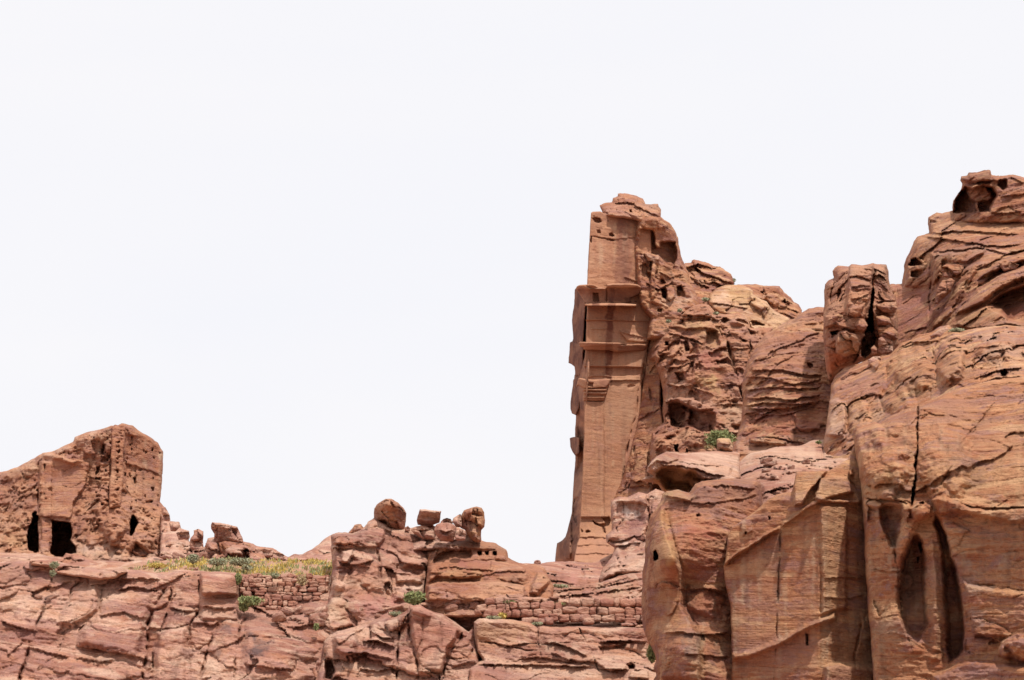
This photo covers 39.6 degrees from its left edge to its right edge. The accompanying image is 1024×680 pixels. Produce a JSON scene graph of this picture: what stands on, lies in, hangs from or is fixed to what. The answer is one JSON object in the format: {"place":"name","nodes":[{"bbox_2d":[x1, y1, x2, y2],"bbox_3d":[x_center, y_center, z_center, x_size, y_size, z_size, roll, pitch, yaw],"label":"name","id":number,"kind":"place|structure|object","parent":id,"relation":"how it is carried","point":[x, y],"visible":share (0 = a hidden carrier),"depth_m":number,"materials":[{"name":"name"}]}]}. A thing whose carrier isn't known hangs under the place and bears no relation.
{"place":"outdoors","nodes":[
{"label":"outdoors","id":0,"kind":"place"},
{"bbox_2d":[0,561,338,679],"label":"cliff","id":1,"kind":"structure","parent":0,"point":[180,624],"depth_m":59.53,"materials":[{"name":"stone"}]},
{"bbox_2d":[49,570,55,577],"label":"shrub","id":2,"kind":"object","parent":1,"relation":"on","point":[52,574],"visible":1,"depth_m":61.06,"materials":[{"name":"green plant"}]},
{"bbox_2d":[30,560,126,579],"bbox_3d":[-19.383,10.177,63.114,5.251,1.192,3.393,0,-15,0],"label":"rock slab","id":3,"kind":"object","parent":1,"relation":"on","point":[82,571],"visible":0.9,"depth_m":62.11,"materials":[{"name":"stone"}]},
{"bbox_2d":[49,561,59,568],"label":"shrub","id":4,"kind":"object","parent":3,"relation":"on","point":[54,564],"visible":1,"depth_m":61.31,"materials":[{"name":"green plant"}]},
{"bbox_2d":[0,552,162,568],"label":"tomb ledge","id":5,"kind":"object","parent":1,"relation":"on","point":[74,559],"visible":0.2,"depth_m":80.29,"materials":[{"name":"stone"}]},
{"bbox_2d":[143,562,170,568],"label":"shrub","id":6,"kind":"object","parent":1,"relation":"on","point":[156,565],"visible":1,"depth_m":65.87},
{"bbox_2d":[186,553,199,563],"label":"shrub","id":7,"kind":"object","parent":1,"relation":"on","point":[193,558],"visible":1,"depth_m":68.02,"materials":[{"name":"green plant"}]},
{"bbox_2d":[206,558,229,565],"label":"shrub","id":8,"kind":"object","parent":1,"relation":"on","point":[217,561],"visible":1,"depth_m":66.95,"materials":[{"name":"green plant"}]},
{"bbox_2d":[234,572,242,584],"bbox_3d":[-11.798,10.270,61.245,0.456,0.582,0.396,-4,-16,15],"label":"shrub","id":9,"kind":"object","parent":1,"relation":"on","point":[238,576],"visible":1,"depth_m":61.17,"materials":[{"name":"green plant"}]},
{"bbox_2d":[227,557,254,565],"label":"shrub","id":10,"kind":"object","parent":1,"relation":"on","point":[240,561],"visible":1,"depth_m":66.90,"materials":[{"name":"green plant"}]},
{"bbox_2d":[238,603,248,611],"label":"shrub","id":11,"kind":"object","parent":1,"relation":"on","point":[242,608],"visible":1,"depth_m":60.25,"materials":[{"name":"green plant"}]},
{"bbox_2d":[241,564,253,570],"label":"shrub","id":12,"kind":"object","parent":1,"relation":"on","point":[247,567],"visible":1,"depth_m":64.93,"materials":[{"name":"green plant"}]},
{"bbox_2d":[238,594,264,606],"bbox_3d":[-11.061,11.077,60.391,1.193,0.568,1.041,0,-15,0],"label":"shrub","id":13,"kind":"object","parent":1,"relation":"on","point":[249,601],"visible":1,"depth_m":60.22,"materials":[{"name":"green plant"}]},
{"bbox_2d":[271,613,286,623],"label":"loose stone","id":14,"kind":"object","parent":1,"relation":"on","point":[279,617],"visible":1,"depth_m":59.31,"materials":[{"name":"stone"}]},
{"bbox_2d":[239,573,329,609],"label":"rubble wall","id":15,"kind":"structure","parent":1,"relation":"on","point":[276,595],"depth_m":61.89,"materials":[{"name":"stone"}]},
{"bbox_2d":[270,573,280,578],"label":"shrub","id":16,"kind":"object","parent":15,"relation":"on","point":[274,575],"visible":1,"depth_m":61.59,"materials":[{"name":"green plant"}]},
{"bbox_2d":[281,606,294,615],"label":"loose stone","id":17,"kind":"object","parent":1,"relation":"on","point":[287,611],"visible":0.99,"depth_m":60.06,"materials":[{"name":"stone"}]},
{"bbox_2d":[294,605,303,614],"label":"loose stone","id":18,"kind":"object","parent":1,"relation":"on","point":[298,610],"visible":1,"depth_m":60.09,"materials":[{"name":"stone"}]},
{"bbox_2d":[296,574,308,586],"bbox_3d":[-9.026,10.343,61.325,0.566,0.572,0.540,0,-15,0],"label":"shrub","id":19,"kind":"object","parent":1,"relation":"on","point":[301,583],"visible":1,"depth_m":61.27,"materials":[{"name":"plant"}]},
{"bbox_2d":[304,609,315,615],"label":"loose stone","id":20,"kind":"object","parent":1,"relation":"on","point":[308,612],"visible":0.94,"depth_m":59.68,"materials":[{"name":"stone"}]},
{"bbox_2d":[309,612,318,621],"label":"loose stone","id":21,"kind":"object","parent":1,"relation":"on","point":[313,616],"visible":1,"depth_m":59.30,"materials":[{"name":"stone"}]},
{"bbox_2d":[313,617,325,625],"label":"loose stone","id":22,"kind":"object","parent":1,"relation":"on","point":[320,621],"visible":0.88,"depth_m":59.20,"materials":[{"name":"stone"}]},
{"bbox_2d":[315,606,327,612],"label":"loose stone","id":23,"kind":"object","parent":1,"relation":"on","point":[322,609],"visible":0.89,"depth_m":59.78,"materials":[{"name":"stone"}]},
{"bbox_2d":[318,612,328,619],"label":"loose stone","id":24,"kind":"object","parent":1,"relation":"on","point":[324,615],"visible":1,"depth_m":59.26,"materials":[{"name":"stone"}]},
{"bbox_2d":[111,558,330,595],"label":"terrace","id":25,"kind":"structure","parent":0,"point":[142,563],"depth_m":71.05,"materials":[{"name":"stone"}]},
{"bbox_2d":[160,551,171,559],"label":"ridge boulder","id":26,"kind":"object","parent":25,"relation":"on","point":[164,555],"visible":0.98,"depth_m":74.54,"materials":[{"name":"stone"}]},
{"bbox_2d":[129,556,332,575],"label":"meadow grass","id":27,"kind":"structure","parent":25,"relation":"on","point":[282,567],"depth_m":68.99,"materials":[{"name":"yellow plant"}]},
{"bbox_2d":[160,514,332,561],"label":"ridge","id":28,"kind":"structure","parent":0,"point":[170,542],"depth_m":82.36,"materials":[{"name":"stone"}]},
{"bbox_2d":[162,507,169,520],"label":"ridge boulder","id":29,"kind":"object","parent":28,"relation":"on","point":[165,515],"visible":1,"depth_m":79.22,"materials":[{"name":"stone"}]},
{"bbox_2d":[169,522,179,530],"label":"ridge boulder","id":30,"kind":"object","parent":28,"relation":"on","point":[174,526],"visible":1,"depth_m":78.82,"materials":[{"name":"stone"}]},
{"bbox_2d":[172,552,184,558],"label":"loose stone","id":31,"kind":"object","parent":28,"relation":"on","point":[176,554],"visible":0.75,"depth_m":80.71,"materials":[{"name":"stone"}]},
{"bbox_2d":[176,530,189,539],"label":"ridge boulder","id":32,"kind":"object","parent":28,"relation":"on","point":[182,535],"visible":1,"depth_m":79.16,"materials":[{"name":"stone"}]},
{"bbox_2d":[190,529,203,551],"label":"standing boulder","id":33,"kind":"object","parent":28,"relation":"on","point":[196,540],"visible":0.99,"depth_m":82.92,"materials":[{"name":"stone"}]},
{"bbox_2d":[199,552,210,558],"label":"loose stone","id":34,"kind":"object","parent":28,"relation":"on","point":[205,554],"visible":0.45,"depth_m":78.48,"materials":[{"name":"stone"}]},
{"bbox_2d":[205,541,217,555],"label":"ridge boulder","id":35,"kind":"object","parent":28,"relation":"on","point":[211,548],"visible":0.96,"depth_m":78.64,"materials":[{"name":"stone"}]},
{"bbox_2d":[211,522,242,542],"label":"anvil boulder","id":36,"kind":"object","parent":28,"relation":"on","point":[222,532],"visible":0.92,"depth_m":79.83,"materials":[{"name":"stone"}]},
{"bbox_2d":[219,541,250,555],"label":"ridge boulder","id":37,"kind":"object","parent":28,"relation":"on","point":[223,545],"visible":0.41,"depth_m":78.83,"materials":[{"name":"orange stone"}]},
{"bbox_2d":[255,547,273,557],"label":"ridge boulder","id":38,"kind":"object","parent":28,"relation":"on","point":[266,552],"visible":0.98,"depth_m":78.77,"materials":[{"name":"stone"}]},
{"bbox_2d":[272,552,284,559],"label":"ridge boulder","id":39,"kind":"object","parent":28,"relation":"on","point":[279,555],"visible":0.88,"depth_m":78.68,"materials":[{"name":"stone"}]},
{"bbox_2d":[316,605,479,679],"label":"cliff","id":40,"kind":"structure","parent":0,"point":[416,642],"depth_m":54.82,"materials":[{"name":"stone"}]},
{"bbox_2d":[312,518,427,677],"bbox_3d":[-6.228,11.375,62.609,6.601,8.597,10.433,0,-15,0],"label":"outcrop","id":41,"kind":"object","parent":40,"relation":"on","point":[376,564],"visible":0.57,"depth_m":62.09,"materials":[{"name":"stone"}]},
{"bbox_2d":[349,524,362,532],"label":"wedge boulder","id":42,"kind":"object","parent":41,"relation":"on","point":[356,527],"visible":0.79,"depth_m":65.33,"materials":[{"name":"beige stone"}]},
{"bbox_2d":[374,499,405,529],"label":"round boulder","id":43,"kind":"object","parent":41,"relation":"on","point":[390,513],"visible":0.97,"depth_m":65.18,"materials":[{"name":"beige stone"}]},
{"bbox_2d":[389,611,402,615],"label":"shrub","id":44,"kind":"object","parent":40,"relation":"on","point":[393,613],"visible":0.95,"depth_m":57.58,"materials":[{"name":"green plant"}]},
{"bbox_2d":[403,590,426,604],"bbox_3d":[-4.027,10.655,58.843,1.020,0.693,0.884,0,-15,0],"label":"shrub","id":45,"kind":"object","parent":40,"relation":"on","point":[412,597],"visible":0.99,"depth_m":58.67,"materials":[{"name":"green plant"}]},
{"bbox_2d":[425,541,553,617],"bbox_3d":[-1.166,10.467,63.455,6.322,4.336,9.052,0,-15,0],"label":"bench outcrop","id":46,"kind":"object","parent":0,"point":[474,571],"visible":0.73,"depth_m":61.52,"materials":[{"name":"beige stone"}]},
{"bbox_2d":[434,523,455,541],"bbox_3d":[-2.984,8.533,63.356,1.003,0.877,1.767,0,-15,0],"label":"hooded boulder","id":47,"kind":"object","parent":46,"relation":"on","point":[445,532],"visible":1,"depth_m":63.11,"materials":[{"name":"stone"}]},
{"bbox_2d":[409,525,481,550],"bbox_3d":[-3.664,9.201,66.742,4.775,1.926,5.924,0,-15,0],"label":"boulder bed","id":48,"kind":"object","parent":46,"relation":"on","point":[429,544],"visible":0.34,"depth_m":64.41,"materials":[{"name":"stone"}]},
{"bbox_2d":[411,525,434,539],"bbox_3d":[-4.075,8.819,64.989,1.100,0.643,1.169,0,-15,0],"label":"boulder","id":49,"kind":"object","parent":48,"relation":"on","point":[424,532],"visible":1,"depth_m":64.61,"materials":[{"name":"stone"}]},
{"bbox_2d":[417,509,440,525],"bbox_3d":[-3.829,8.204,66.140,1.159,0.982,3.786,0,-15,0],"label":"square boulder","id":50,"kind":"object","parent":48,"relation":"on","point":[425,517],"visible":0.99,"depth_m":64.94,"materials":[{"name":"stone"}]},
{"bbox_2d":[440,518,452,523],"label":"dome boulder","id":51,"kind":"object","parent":48,"relation":"on","point":[446,520],"visible":0.55,"depth_m":64.82,"materials":[{"name":"stone"}]},
{"bbox_2d":[460,506,484,542],"bbox_3d":[-1.804,8.471,65.076,1.152,1.796,3.754,0,-15,0],"label":"leaning boulder","id":52,"kind":"object","parent":48,"relation":"on","point":[473,521],"visible":0.98,"depth_m":63.87,"materials":[{"name":"orange stone"}]},
{"bbox_2d":[452,514,461,526],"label":"stacked boulder","id":53,"kind":"object","parent":52,"relation":"on","point":[457,521],"visible":1,"depth_m":64.16,"materials":[{"name":"stone"}]},
{"bbox_2d":[455,529,465,540],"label":"boulder","id":54,"kind":"object","parent":46,"relation":"on","point":[460,535],"visible":1,"depth_m":62.75,"materials":[{"name":"stone"}]},
{"bbox_2d":[469,601,479,609],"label":"loose stone","id":55,"kind":"object","parent":46,"relation":"on","point":[476,603],"visible":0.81,"depth_m":59.10,"materials":[{"name":"stone"}]},
{"bbox_2d":[380,597,634,660],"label":"rubble slope","id":56,"kind":"structure","parent":0,"point":[466,623],"depth_m":59.54,"materials":[{"name":"stone"}]},
{"bbox_2d":[431,600,442,606],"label":"loose stone","id":57,"kind":"object","parent":56,"relation":"on","point":[436,603],"visible":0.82,"depth_m":59.28,"materials":[{"name":"stone"}]},
{"bbox_2d":[435,592,451,607],"bbox_3d":[-2.817,10.908,59.589,0.862,0.646,0.640,-19,-23,12],"label":"loose stone","id":58,"kind":"object","parent":56,"relation":"on","point":[442,603],"visible":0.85,"depth_m":59.31,"materials":[{"name":"stone"}]},
{"bbox_2d":[444,603,458,611],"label":"loose stone","id":59,"kind":"object","parent":56,"relation":"on","point":[449,607],"visible":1,"depth_m":59.10,"materials":[{"name":"stone"}]},
{"bbox_2d":[0,0,1023,563],"label":"sky","id":60,"kind":"structure","parent":0,"point":[330,257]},
{"bbox_2d":[469,618,655,679],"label":"block cliff","id":61,"kind":"structure","parent":0,"point":[508,649],"depth_m":54.31,"materials":[{"name":"stone"}]},
{"bbox_2d":[486,615,501,618],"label":"shrub","id":62,"kind":"object","parent":61,"relation":"on","point":[493,617],"visible":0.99,"depth_m":56.37,"materials":[{"name":"green plant"}]},
{"bbox_2d":[498,612,506,618],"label":"yellow plant","id":63,"kind":"object","parent":61,"relation":"on","point":[503,615],"visible":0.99,"depth_m":56.82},
{"bbox_2d":[474,597,642,625],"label":"stone wall","id":64,"kind":"structure","parent":61,"relation":"on","point":[608,610],"depth_m":57.53,"materials":[{"name":"stone"}]},
{"bbox_2d":[621,623,637,626],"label":"flat stone","id":65,"kind":"object","parent":61,"relation":"on","point":[629,624],"visible":1,"depth_m":56.19,"materials":[{"name":"stone"}]},
{"bbox_2d":[522,554,611,585],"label":"shoulder","id":66,"kind":"object","parent":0,"point":[573,573],"visible":0.16,"depth_m":70.82},
{"bbox_2d":[599,489,664,581],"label":"streaked outcrop","id":67,"kind":"object","parent":66,"relation":"on","point":[626,534],"visible":0.59,"depth_m":72.41,"materials":[{"name":"stone"}]},
{"bbox_2d":[528,572,643,629],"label":"light slope","id":68,"kind":"structure","parent":0,"point":[627,586],"depth_m":63.12,"materials":[{"name":"stone"}]},
{"bbox_2d":[553,583,574,588],"bbox_3d":[2.216,11.131,64.303,1.237,0.249,1.088,0,-15,0],"label":"shrub","id":69,"kind":"object","parent":68,"relation":"on","point":[560,586],"visible":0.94,"depth_m":64.15,"materials":[{"name":"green plant"}]},
{"bbox_2d":[614,340,662,498],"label":"split slab","id":70,"kind":"structure","parent":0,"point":[650,419],"depth_m":90.56,"materials":[{"name":"orange stone"}]},
{"bbox_2d":[641,385,663,490],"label":"backing rock","id":71,"kind":"object","parent":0,"point":[655,486],"depth_m":93.38,"materials":[{"name":"orange stone"}]},
{"bbox_2d":[635,212,698,339],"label":"hollowed rock","id":72,"kind":"object","parent":71,"relation":"on","point":[667,291],"visible":0.89,"depth_m":95.47,"materials":[{"name":"orange stone"}]},
{"bbox_2d":[641,478,762,679],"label":"red cliff","id":73,"kind":"structure","parent":0,"point":[686,612],"depth_m":36.57,"materials":[{"name":"orange stone"}]},
{"bbox_2d":[646,644,655,663],"bbox_3d":[3.831,8.583,38.908,0.381,0.519,0.334,0,-15,0],"label":"shrub","id":74,"kind":"object","parent":73,"relation":"on","point":[650,654],"visible":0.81,"depth_m":38.83,"materials":[{"name":"green plant"}]},
{"bbox_2d":[642,450,740,492],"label":"overhang slab","id":75,"kind":"structure","parent":73,"relation":"on","point":[672,471],"depth_m":43.56,"materials":[{"name":"stone"}]},
{"bbox_2d":[704,428,737,448],"bbox_3d":[7.046,3.343,47.951,1.155,0.752,1.001,0,-15,0],"label":"shrub","id":76,"kind":"object","parent":75,"relation":"on","point":[716,435],"visible":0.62,"depth_m":47.82,"materials":[{"name":"green plant"}]},
{"bbox_2d":[717,438,732,450],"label":"squared stone","id":77,"kind":"object","parent":75,"relation":"on","point":[724,444],"visible":0.97,"depth_m":46.88,"materials":[{"name":"stone"}]},
{"bbox_2d":[649,304,772,483],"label":"honeycomb rock","id":78,"kind":"object","parent":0,"point":[700,354],"visible":0.56,"depth_m":88.63,"materials":[{"name":"beige stone"}]},
{"bbox_2d":[684,259,801,319],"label":"ridge","id":79,"kind":"structure","parent":0,"point":[706,279],"depth_m":100.48,"materials":[{"name":"orange stone"}]},
{"bbox_2d":[708,285,788,328],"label":"golden rock","id":80,"kind":"object","parent":79,"relation":"on","point":[746,302],"visible":0.84,"depth_m":94.18,"materials":[{"name":"stone"}]},
{"bbox_2d":[740,440,847,503],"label":"slab terrace","id":81,"kind":"structure","parent":0,"point":[812,451],"depth_m":53.29,"materials":[{"name":"stone"}]},
{"bbox_2d":[760,457,772,463],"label":"loose stone","id":82,"kind":"object","parent":81,"relation":"on","point":[765,460],"visible":0.83,"depth_m":53.77,"materials":[{"name":"stone"}]},
{"bbox_2d":[765,462,774,466],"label":"loose stone","id":83,"kind":"object","parent":81,"relation":"on","point":[770,464],"visible":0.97,"depth_m":52.79,"materials":[{"name":"stone"}]},
{"bbox_2d":[733,307,841,460],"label":"banded rock","id":84,"kind":"object","parent":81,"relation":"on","point":[786,388],"visible":0.43,"depth_m":72.59,"materials":[{"name":"orange stone"}]},
{"bbox_2d":[823,263,898,380],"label":"rock pillar","id":85,"kind":"object","parent":84,"relation":"on","point":[856,290],"visible":0.91,"depth_m":67.86,"materials":[{"name":"beige stone"}]},
{"bbox_2d":[832,314,843,321],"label":"cliff boulder","id":86,"kind":"object","parent":85,"relation":"on","point":[835,317],"visible":0.98,"depth_m":65.77,"materials":[{"name":"orange stone"}]},
{"bbox_2d":[847,317,867,330],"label":"cliff boulder","id":87,"kind":"object","parent":85,"relation":"on","point":[859,323],"visible":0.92,"depth_m":65.17,"materials":[{"name":"beige stone"}]},
{"bbox_2d":[876,316,890,325],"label":"cliff boulder","id":88,"kind":"object","parent":85,"relation":"on","point":[883,320],"visible":1,"depth_m":66.27,"materials":[{"name":"orange stone"}]},
{"bbox_2d":[877,302,896,312],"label":"cliff boulder","id":89,"kind":"object","parent":85,"relation":"on","point":[887,307],"visible":1,"depth_m":66.83,"materials":[{"name":"beige stone"}]},
{"bbox_2d":[877,327,897,339],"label":"cliff boulder","id":90,"kind":"object","parent":85,"relation":"on","point":[889,332],"visible":1,"depth_m":66.00,"materials":[{"name":"orange stone"}]},
{"bbox_2d":[724,446,872,679],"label":"cut wall","id":91,"kind":"structure","parent":0,"point":[794,575],"depth_m":34.53,"materials":[{"name":"stone"}]},
{"bbox_2d":[854,376,1023,679],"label":"arched cliff","id":92,"kind":"structure","parent":0,"point":[941,478],"depth_m":31.98,"materials":[{"name":"stone"}]},
{"bbox_2d":[880,211,1023,356],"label":"cliff","id":93,"kind":"structure","parent":0,"point":[986,291],"depth_m":73.71,"materials":[{"name":"orange stone"}]},
{"bbox_2d":[934,278,954,303],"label":"cliff boulder","id":94,"kind":"object","parent":93,"relation":"on","point":[944,289],"visible":1,"depth_m":70.47,"materials":[{"name":"beige stone"}]},
{"bbox_2d":[941,264,963,277],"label":"cliff boulder","id":95,"kind":"object","parent":93,"relation":"on","point":[951,271],"visible":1,"depth_m":71.54,"materials":[{"name":"orange stone"}]},
{"bbox_2d":[952,170,1023,222],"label":"summit rock","id":96,"kind":"object","parent":93,"relation":"on","point":[984,196],"visible":0.98,"depth_m":78.24,"materials":[{"name":"orange stone"}]},
{"bbox_2d":[998,260,1018,270],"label":"cliff boulder","id":97,"kind":"object","parent":93,"relation":"on","point":[1005,265],"visible":1,"depth_m":67.98,"materials":[{"name":"beige stone"}]},
{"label":"plateau","id":98,"kind":"structure","parent":0,"visible":0},
{"bbox_2d":[0,423,169,561],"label":"rock cut tomb","id":99,"kind":"object","parent":98,"relation":"on","point":[95,495],"visible":0.77,"depth_m":90.26,"materials":[{"name":"beige stone"}]},
{"bbox_2d":[555,211,650,562],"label":"carved tomb","id":100,"kind":"object","parent":98,"relation":"on","point":[609,343],"visible":0.94,"depth_m":92.52,"materials":[{"name":"stone"}]},
{"bbox_2d":[600,193,660,220],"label":"crown rock","id":101,"kind":"object","parent":100,"relation":"on","point":[627,206],"visible":0.96,"depth_m":97.06,"materials":[{"name":"beige stone"}]},
{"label":"hill","id":102,"kind":"structure","parent":0,"visible":0},
{"bbox_2d":[823,325,1023,458],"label":"rounded rock","id":103,"kind":"object","parent":102,"relation":"on","point":[918,369],"visible":0.47,"depth_m":55.13,"materials":[{"name":"stone"}]},
{"bbox_2d":[871,346,876,354],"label":"cliff boulder","id":104,"kind":"object","parent":103,"relation":"on","point":[873,349],"visible":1,"depth_m":64.63,"materials":[{"name":"beige stone"}]},
{"bbox_2d":[868,356,880,364],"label":"cliff boulder","id":105,"kind":"object","parent":103,"relation":"on","point":[872,359],"visible":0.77,"depth_m":62.73,"materials":[{"name":"stone"}]},
{"bbox_2d":[878,336,892,354],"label":"cliff boulder","id":106,"kind":"object","parent":103,"relation":"on","point":[885,345],"visible":1,"depth_m":65.83,"materials":[{"name":"stone"}]},
{"bbox_2d":[930,326,948,339],"bbox_3d":[18.076,-0.254,59.986,0.740,0.674,0.964,-8,-17,26],"label":"cliff boulder","id":107,"kind":"object","parent":103,"relation":"on","point":[939,333],"visible":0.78,"depth_m":59.62,"materials":[{"name":"stone"}]},
{"bbox_2d":[947,327,964,332],"bbox_3d":[18.354,-0.387,58.727,0.695,0.258,0.624,-9,-17,29],"label":"shrub","id":108,"kind":"object","parent":103,"relation":"on","point":[956,329],"visible":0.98,"depth_m":58.61,"materials":[{"name":"green plant"}]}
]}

